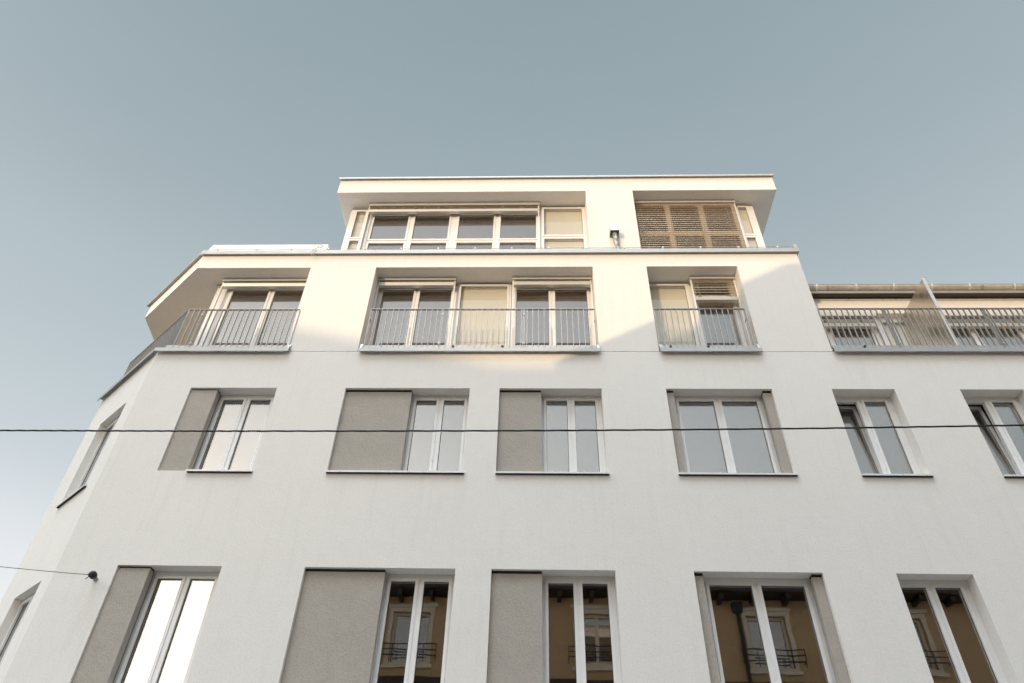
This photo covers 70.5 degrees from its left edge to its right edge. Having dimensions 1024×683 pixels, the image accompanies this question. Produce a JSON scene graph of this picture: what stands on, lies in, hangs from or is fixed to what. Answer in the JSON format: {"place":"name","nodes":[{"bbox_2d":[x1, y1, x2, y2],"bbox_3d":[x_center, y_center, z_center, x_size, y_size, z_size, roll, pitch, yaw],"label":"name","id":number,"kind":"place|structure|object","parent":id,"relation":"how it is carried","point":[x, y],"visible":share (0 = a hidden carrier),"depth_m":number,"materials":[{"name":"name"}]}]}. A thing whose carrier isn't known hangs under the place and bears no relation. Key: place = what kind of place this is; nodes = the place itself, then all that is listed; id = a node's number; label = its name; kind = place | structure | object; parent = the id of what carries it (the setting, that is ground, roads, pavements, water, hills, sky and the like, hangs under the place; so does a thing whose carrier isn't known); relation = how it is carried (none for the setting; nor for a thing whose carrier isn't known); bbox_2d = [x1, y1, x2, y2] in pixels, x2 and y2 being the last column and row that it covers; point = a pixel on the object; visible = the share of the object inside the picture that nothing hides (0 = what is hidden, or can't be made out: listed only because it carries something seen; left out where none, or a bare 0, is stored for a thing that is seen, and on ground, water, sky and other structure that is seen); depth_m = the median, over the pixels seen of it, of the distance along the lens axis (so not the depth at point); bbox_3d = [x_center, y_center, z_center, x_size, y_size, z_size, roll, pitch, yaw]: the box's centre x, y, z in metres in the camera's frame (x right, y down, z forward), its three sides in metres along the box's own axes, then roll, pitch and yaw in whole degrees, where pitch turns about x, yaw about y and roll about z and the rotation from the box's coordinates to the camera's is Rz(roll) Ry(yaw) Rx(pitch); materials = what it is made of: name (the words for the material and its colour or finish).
{"place":"outdoors","nodes":[
{"label":"outdoors","id":0,"kind":"place"},
{"bbox_2d":[0,174,1023,682],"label":"apartment building","id":1,"kind":"structure","parent":0,"point":[706,550],"depth_m":11.64,"materials":[{"name":"white paint"}]},
{"bbox_2d":[0,593,34,665],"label":"window","id":2,"kind":"structure","parent":1,"relation":"in","point":[24,606],"depth_m":10.53,"materials":[{"name":"white plastic"}]},
{"bbox_2d":[0,566,97,580],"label":"anchored wire","id":3,"kind":"object","parent":1,"relation":"attached to","point":[93,575],"visible":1,"depth_m":9.82,"materials":[{"name":"metal"}]},
{"bbox_2d":[55,417,118,508],"bbox_3d":[-7.010,1.930,12.273,1.065,1.702,0.235,-31,-51,31],"label":"window","id":4,"kind":"structure","parent":1,"relation":"in","point":[97,454],"depth_m":12.46,"materials":[{"name":"white plastic"}]},
{"bbox_2d":[72,567,219,682],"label":"window","id":5,"kind":"structure","parent":1,"relation":"in","point":[106,658],"depth_m":9.72,"materials":[{"name":"white plastic"}]},
{"bbox_2d":[159,390,274,472],"bbox_3d":[-4.724,1.485,11.836,1.505,1.680,0.325,0,-42,2],"label":"window","id":6,"kind":"structure","parent":1,"relation":"in","point":[186,451],"depth_m":11.84,"materials":[{"name":"white plastic"}]},
{"bbox_2d":[205,289,303,351],"bbox_3d":[-4.847,-0.334,13.982,1.708,2.015,0.083,0,-42,2],"label":"balcony door","id":7,"kind":"structure","parent":1,"relation":"in","point":[269,301],"depth_m":14.28,"materials":[{"name":"white plastic"}]},
{"bbox_2d":[341,210,369,249],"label":"fixed window","id":8,"kind":"structure","parent":1,"relation":"in","point":[357,219],"depth_m":16.36,"materials":[{"name":"white plastic"}]},
{"bbox_2d":[281,569,454,682],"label":"window","id":9,"kind":"structure","parent":1,"relation":"in","point":[338,632],"depth_m":9.62,"materials":[{"name":"white plastic"}]},
{"bbox_2d":[325,390,468,473],"bbox_3d":[-1.768,1.485,11.732,2.130,1.680,0.325,0,-42,2],"label":"window","id":10,"kind":"structure","parent":1,"relation":"in","point":[353,452],"depth_m":11.72,"materials":[{"name":"white plastic"}]},
{"bbox_2d":[365,287,456,351],"bbox_3d":[-1.901,-0.334,13.878,1.576,2.015,0.083,0,-42,2],"label":"balcony door","id":11,"kind":"structure","parent":1,"relation":"in","point":[417,291],"depth_m":14.15,"materials":[{"name":"white plastic"}]},
{"bbox_2d":[361,210,539,249],"bbox_3d":[-1.351,-2.123,15.999,3.937,2.380,0.083,0,-42,2],"label":"casement window","id":12,"kind":"structure","parent":1,"relation":"in","point":[452,240],"depth_m":16.13,"materials":[{"name":"white plastic"}]},
{"bbox_2d":[450,284,511,351],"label":"fixed window","id":13,"kind":"structure","parent":1,"relation":"in","point":[468,295],"depth_m":14.00,"materials":[{"name":"white plastic"}]},
{"bbox_2d":[495,390,609,474],"bbox_3d":[0.633,1.485,11.647,1.735,1.680,0.325,0,-42,2],"label":"window","id":14,"kind":"structure","parent":1,"relation":"in","point":[518,453],"depth_m":11.66,"materials":[{"name":"white plastic"}]},
{"bbox_2d":[510,287,594,351],"bbox_3d":[0.765,-0.334,13.784,1.582,2.015,0.083,0,-42,2],"label":"balcony door","id":15,"kind":"structure","parent":1,"relation":"in","point":[551,291],"depth_m":14.10,"materials":[{"name":"white plastic"}]},
{"bbox_2d":[487,571,621,682],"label":"window","id":16,"kind":"structure","parent":1,"relation":"in","point":[518,651],"depth_m":9.57,"materials":[{"name":"white plastic"}]},
{"bbox_2d":[540,207,587,248],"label":"fixed window","id":17,"kind":"structure","parent":1,"relation":"in","point":[560,227],"depth_m":16.27,"materials":[{"name":"white plastic"}]},
{"bbox_2d":[649,284,700,346],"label":"fixed window","id":18,"kind":"structure","parent":1,"relation":"in","point":[662,295],"depth_m":13.91,"materials":[{"name":"white plastic"}]},
{"bbox_2d":[635,210,743,248],"bbox_3d":[3.877,-2.123,15.815,2.353,2.380,0.083,0,-42,2],"label":"casement window","id":19,"kind":"structure","parent":1,"relation":"in","point":[635,210],"depth_m":16.13,"materials":[{"name":"white plastic"}]},
{"bbox_2d":[689,286,747,344],"bbox_3d":[3.912,-0.334,13.673,0.861,2.015,0.083,0,-42,2],"label":"balcony door","id":20,"kind":"structure","parent":1,"relation":"in","point":[734,305],"depth_m":13.71,"materials":[{"name":"white plastic"}]},
{"bbox_2d":[666,391,798,476],"bbox_3d":[3.419,1.485,11.549,1.780,1.680,0.325,0,-42,2],"label":"window","id":21,"kind":"structure","parent":1,"relation":"in","point":[780,462],"depth_m":11.59,"materials":[{"name":"white plastic"}]},
{"bbox_2d":[734,206,765,247],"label":"fixed window","id":22,"kind":"structure","parent":1,"relation":"in","point":[753,236],"depth_m":16.07,"materials":[{"name":"white plastic"}]},
{"bbox_2d":[694,573,850,682],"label":"window","id":23,"kind":"structure","parent":1,"relation":"in","point":[832,658],"depth_m":9.55,"materials":[{"name":"white plastic"}]},
{"bbox_2d":[826,329,882,349],"bbox_3d":[6.480,0.296,14.247,1.771,1.997,0.083,0,-42,2],"label":"terrace door","id":24,"kind":"structure","parent":1,"relation":"in","point":[829,333],"depth_m":14.55,"materials":[{"name":"white plastic"}]},
{"bbox_2d":[835,397,933,477],"bbox_3d":[5.775,1.545,11.532,1.048,1.680,0.503,0,-42,2],"label":"window","id":25,"kind":"structure","parent":1,"relation":"in","point":[871,440],"depth_m":11.60,"materials":[{"name":"white plastic"}]},
{"bbox_2d":[876,318,910,344],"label":"fixed window","id":26,"kind":"structure","parent":1,"relation":"in","point":[898,327],"depth_m":14.64,"materials":[{"name":"white plastic"}]},
{"bbox_2d":[898,580,1007,682],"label":"window","id":27,"kind":"structure","parent":1,"relation":"in","point":[930,587],"depth_m":9.54,"materials":[{"name":"white plastic"}]},
{"bbox_2d":[964,397,1023,477],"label":"window","id":28,"kind":"structure","parent":1,"relation":"in","point":[1006,445],"depth_m":11.72,"materials":[{"name":"white plastic"}]},
{"bbox_2d":[966,329,1023,344],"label":"terrace door","id":29,"kind":"structure","parent":1,"relation":"in","point":[971,330],"depth_m":14.48,"materials":[{"name":"white plastic"}]},
{"bbox_2d":[0,424,1023,431],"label":"overhead cable","id":30,"kind":"object","parent":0,"point":[514,430],"visible":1,"depth_m":5.72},
{"bbox_2d":[0,0,1023,601],"label":"sky","id":31,"kind":"structure","parent":0,"point":[139,138],"materials":[{"name":"blue"}]}
]}

